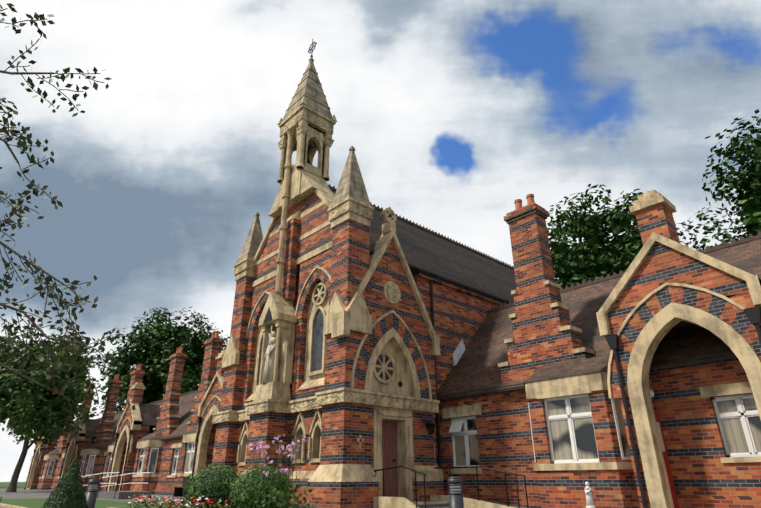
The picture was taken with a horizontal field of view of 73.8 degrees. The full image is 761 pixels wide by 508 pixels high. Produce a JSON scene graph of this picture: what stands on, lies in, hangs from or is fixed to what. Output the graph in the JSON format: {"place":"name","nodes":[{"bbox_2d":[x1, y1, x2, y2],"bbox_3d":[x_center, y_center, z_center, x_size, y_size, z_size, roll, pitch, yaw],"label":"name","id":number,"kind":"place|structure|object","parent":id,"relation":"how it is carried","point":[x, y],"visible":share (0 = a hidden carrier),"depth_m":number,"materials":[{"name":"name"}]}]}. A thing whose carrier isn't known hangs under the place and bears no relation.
{"place":"outdoors","nodes":[
{"label":"outdoors","id":0,"kind":"place"},
{"bbox_2d":[0,482,25,487],"bbox_3d":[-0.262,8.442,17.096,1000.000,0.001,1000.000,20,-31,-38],"label":"ground","id":1,"kind":"structure","parent":0,"point":[6,484],"depth_m":117.13,"materials":[{"name":"green plant"}]},
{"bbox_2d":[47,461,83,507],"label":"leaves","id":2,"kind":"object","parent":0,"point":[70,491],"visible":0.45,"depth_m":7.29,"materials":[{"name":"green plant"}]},
{"bbox_2d":[0,8,132,416],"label":"tree branches","id":3,"kind":"object","parent":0,"point":[22,257],"visible":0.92,"depth_m":3.90,"materials":[{"name":"brown wood"}]},
{"bbox_2d":[0,3,134,423],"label":"leaves","id":4,"kind":"object","parent":3,"relation":"attached to","point":[23,143],"visible":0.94,"depth_m":3.88,"materials":[{"name":"green plant"}]},
{"bbox_2d":[0,488,186,507],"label":"path paving","id":5,"kind":"structure","parent":0,"point":[21,493],"depth_m":29.02,"materials":[{"name":"grey concrete"}]},
{"bbox_2d":[6,363,78,491],"bbox_3d":[-26.619,12.748,39.372,5.795,10.635,6.917,15,-28,-31],"label":"tree trunk","id":6,"kind":"object","parent":5,"relation":"on","point":[12,486],"visible":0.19,"depth_m":38.31,"materials":[{"name":"brown wood"}]},
{"bbox_2d":[0,327,106,447],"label":"tree foliage","id":7,"kind":"object","parent":6,"relation":"on","point":[14,394],"visible":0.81,"depth_m":39.00,"materials":[{"name":"green plant"}]},
{"bbox_2d":[0,503,113,507],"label":"bed kerb","id":8,"kind":"structure","parent":5,"relation":"on","point":[7,505],"depth_m":15.64,"materials":[{"name":"stone"}]},
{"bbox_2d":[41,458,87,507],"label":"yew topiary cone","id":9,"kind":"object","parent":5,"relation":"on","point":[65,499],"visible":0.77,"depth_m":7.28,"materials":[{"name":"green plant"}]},
{"bbox_2d":[85,479,99,507],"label":"bollard light","id":10,"kind":"object","parent":5,"relation":"on","point":[91,495],"visible":0.88,"depth_m":8.48,"materials":[{"name":"grey metal"}]},
{"bbox_2d":[88,484,97,489],"bbox_3d":[-4.866,3.946,8.585,0.136,0.096,0.136,20,-31,-38],"label":"bollard band","id":11,"kind":"object","parent":10,"relation":"attached to","point":[93,486],"visible":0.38,"depth_m":8.54,"materials":[{"name":"white paint"}]},
{"bbox_2d":[1,498,185,507],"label":"lawn patch","id":12,"kind":"object","parent":5,"relation":"on","point":[32,502],"visible":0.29,"depth_m":17.95,"materials":[{"name":"green plant"}]},
{"bbox_2d":[82,491,150,498],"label":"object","id":13,"kind":"structure","parent":5,"relation":"on","point":[112,494],"depth_m":23.16,"materials":[{"name":"grey concrete"}]},
{"bbox_2d":[173,477,190,496],"bbox_3d":[-9.866,11.762,25.584,0.450,0.900,1.600,20,-31,-38],"label":"iron bench","id":14,"kind":"object","parent":5,"relation":"on","point":[178,491],"visible":0.4,"depth_m":25.95,"materials":[{"name":"black metal"}]},
{"bbox_2d":[448,477,463,507],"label":"bollard light","id":15,"kind":"object","parent":5,"relation":"on","point":[455,500],"visible":0.92,"depth_m":5.98,"materials":[{"name":"grey metal"}]},
{"bbox_2d":[450,484,460,492],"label":"bollard bands","id":16,"kind":"object","parent":15,"relation":"attached to","point":[455,487],"visible":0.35,"depth_m":6.02,"materials":[{"name":"white paint"}]},
{"bbox_2d":[82,472,150,498],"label":"ramp rails","id":17,"kind":"object","parent":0,"point":[116,475],"depth_m":25.01,"materials":[{"name":"white metal"}]},
{"bbox_2d":[24,337,224,496],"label":"row of almshouses","id":18,"kind":"structure","parent":0,"point":[162,484],"depth_m":32.59,"materials":[{"name":"red brick"}]},
{"bbox_2d":[48,403,160,445],"bbox_3d":[-20.301,13.282,39.842,3.160,1.540,42.200,20,-31,-38],"label":"roof","id":19,"kind":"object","parent":18,"relation":"on","point":[150,413],"visible":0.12,"depth_m":35.42,"materials":[{"name":"brown tile"}]},
{"bbox_2d":[46,392,197,454],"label":"roof","id":20,"kind":"structure","parent":18,"relation":"on","point":[187,404],"depth_m":34.81,"materials":[{"name":"tile"}]},
{"bbox_2d":[98,390,197,418],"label":"roof ridge tiles","id":21,"kind":"object","parent":20,"relation":"on","point":[187,393],"visible":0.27,"depth_m":41.85,"materials":[{"name":"brown tile"}]},
{"bbox_2d":[34,341,222,458],"bbox_3d":[-20.913,12.660,39.506,1.607,5.850,47.760,20,-31,-38],"label":"brick","id":22,"kind":"object","parent":18,"relation":"on","point":[211,405],"visible":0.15,"depth_m":33.13,"materials":[{"name":"red brick"}]},
{"bbox_2d":[88,331,218,390],"bbox_3d":[-20.571,9.670,41.192,0.260,0.480,47.407,20,-31,-38],"label":"terracotta range","id":23,"kind":"object","parent":18,"relation":"on","point":[215,334],"visible":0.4,"depth_m":34.23,"materials":[{"name":"ceramic"}]},
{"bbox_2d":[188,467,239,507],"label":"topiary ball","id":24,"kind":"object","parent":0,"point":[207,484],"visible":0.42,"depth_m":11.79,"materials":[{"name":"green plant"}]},
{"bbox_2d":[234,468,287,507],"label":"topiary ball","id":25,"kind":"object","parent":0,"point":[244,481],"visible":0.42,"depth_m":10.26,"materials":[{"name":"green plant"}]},
{"bbox_2d":[212,39,508,507],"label":"chapel","id":26,"kind":"structure","parent":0,"point":[460,312],"depth_m":15.86,"materials":[{"name":"red brick"}]},
{"bbox_2d":[262,326,278,383],"bbox_3d":[-3.449,3.244,16.225,0.540,1.780,0.514,20,-31,-38],"label":"statue","id":27,"kind":"object","parent":26,"relation":"in","point":[269,357],"visible":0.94,"depth_m":15.97,"materials":[{"name":"beige stone"}]},
{"bbox_2d":[212,108,438,423],"bbox_3d":[-2.263,0.200,18.782,4.100,11.250,7.440,20,-31,-38],"label":"moulding","id":28,"kind":"object","parent":26,"relation":"attached to","point":[289,126],"visible":0.65,"depth_m":15.49,"materials":[{"name":"beige stone"}]},
{"bbox_2d":[258,285,392,384],"bbox_3d":[-1.956,2.917,16.803,1.499,3.172,5.283,20,-31,-38],"label":"window glass","id":29,"kind":"object","parent":26,"relation":"attached to","point":[317,349],"visible":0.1,"depth_m":15.62,"materials":[{"name":"grey glass"}]},
{"bbox_2d":[249,268,429,398],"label":"brick arch bands","id":30,"kind":"object","parent":26,"relation":"attached to","point":[365,355],"visible":0.4,"depth_m":15.40,"materials":[{"name":"red brick"}]},
{"bbox_2d":[382,420,397,496],"bbox_3d":[0.109,5.667,13.993,0.900,2.050,0.110,20,-31,-38],"label":"door","id":31,"kind":"structure","parent":26,"relation":"in","point":[389,441],"depth_m":14.06,"materials":[{"name":"red wood"}]},
{"bbox_2d":[330,189,516,302],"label":"chapel roof","id":32,"kind":"structure","parent":26,"relation":"attached to","point":[427,252],"depth_m":21.00,"materials":[{"name":"grey tile"}]},
{"bbox_2d":[327,184,513,269],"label":"roof ridge tiles","id":33,"kind":"object","parent":32,"relation":"on","point":[333,188],"visible":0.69,"depth_m":24.41,"materials":[{"name":"grey tile"}]},
{"bbox_2d":[0,0,760,481],"label":"sky","id":34,"kind":"structure","parent":0,"point":[453,113],"materials":[{"name":"white"}]},
{"bbox_2d":[373,465,528,507],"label":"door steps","id":35,"kind":"structure","parent":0,"point":[391,502],"depth_m":12.32,"materials":[{"name":"beige stone"}]},
{"bbox_2d":[409,499,526,507],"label":"kerb","id":36,"kind":"structure","parent":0,"point":[442,505],"depth_m":12.96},
{"bbox_2d":[584,482,595,507],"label":"garden statue","id":37,"kind":"object","parent":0,"point":[589,499],"visible":1,"depth_m":10.72,"materials":[{"name":"white stone"}]},
{"bbox_2d":[437,190,760,507],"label":"brick wall","id":38,"kind":"structure","parent":0,"point":[703,476],"depth_m":11.47,"materials":[{"name":"red brick"}]},
{"bbox_2d":[514,194,534,209],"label":"chimney pots","id":39,"kind":"object","parent":38,"relation":"on","point":[518,202],"visible":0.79,"depth_m":16.06,"materials":[{"name":"orange ceramic"}]},
{"bbox_2d":[436,238,760,400],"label":"roof","id":40,"kind":"structure","parent":38,"relation":"on","point":[476,367],"depth_m":14.49,"materials":[{"name":"brown tile"}]},
{"bbox_2d":[452,339,464,365],"bbox_3d":[2.739,3.405,17.672,0.600,1.050,0.120,20,-31,-38],"label":"flashing","id":41,"kind":"object","parent":40,"relation":"on","point":[458,352],"visible":0.93,"depth_m":17.62,"materials":[{"name":"grey metal"}]},
{"bbox_2d":[487,231,760,312],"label":"roof ridge tiles","id":42,"kind":"object","parent":40,"relation":"on","point":[751,237],"visible":0.54,"depth_m":16.31,"materials":[{"name":"brown tile"}]},
{"bbox_2d":[506,209,760,384],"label":"brick band","id":43,"kind":"object","parent":38,"relation":"attached to","point":[740,324],"visible":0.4,"depth_m":11.05,"materials":[{"name":"grey brick"}]},
{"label":"flower bed soil","id":44,"kind":"structure","parent":0,"visible":0},
{"bbox_2d":[128,495,226,507],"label":"flower bed","id":45,"kind":"object","parent":44,"relation":"on","point":[194,500],"depth_m":11.98,"materials":[{"name":"plant"}]},
{"bbox_2d":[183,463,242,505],"bbox_3d":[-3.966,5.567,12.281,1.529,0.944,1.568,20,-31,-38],"label":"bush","id":46,"kind":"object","parent":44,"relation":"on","point":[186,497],"visible":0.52,"depth_m":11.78,"materials":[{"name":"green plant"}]},
{"bbox_2d":[123,440,315,507],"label":"flowering plants","id":47,"kind":"object","parent":44,"relation":"on","point":[281,502],"visible":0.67,"depth_m":10.06,"materials":[{"name":"green plant"}]},
{"bbox_2d":[247,434,306,476],"bbox_3d":[-2.079,4.051,10.230,1.065,0.811,1.043,10,-26,-23],"label":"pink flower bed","id":48,"kind":"object","parent":47,"relation":"on","point":[286,470],"visible":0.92,"depth_m":10.25,"materials":[{"name":"pink plant"}]},
{"bbox_2d":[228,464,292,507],"bbox_3d":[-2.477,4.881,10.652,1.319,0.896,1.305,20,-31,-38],"label":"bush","id":49,"kind":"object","parent":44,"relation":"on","point":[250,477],"visible":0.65,"depth_m":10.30,"materials":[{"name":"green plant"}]},
{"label":"tree bark","id":50,"kind":"object","parent":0,"visible":0},
{"bbox_2d":[95,306,229,413],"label":"tree","id":51,"kind":"object","parent":50,"relation":"on","point":[168,339],"visible":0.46,"depth_m":55.41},
{"bbox_3d":[18.300,5.778,36.154,6.165,20.497,7.227,20,-31,-38],"label":"tree bark","id":52,"kind":"object","parent":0,"visible":0},
{"bbox_2d":[547,183,704,288],"bbox_3d":[17.923,2.592,38.500,12.807,16.865,13.210,-12,-26,25],"label":"tree","id":53,"kind":"object","parent":52,"relation":"on","point":[617,253],"visible":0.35,"depth_m":37.80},
{"bbox_3d":[27.269,2.254,28.792,8.187,20.842,11.027,20,-31,-38],"label":"tree bark","id":54,"kind":"object","parent":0,"visible":0},
{"bbox_2d":[688,109,760,249],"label":"tree","id":55,"kind":"object","parent":54,"relation":"attached to","point":[749,199],"visible":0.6,"depth_m":32.95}
]}

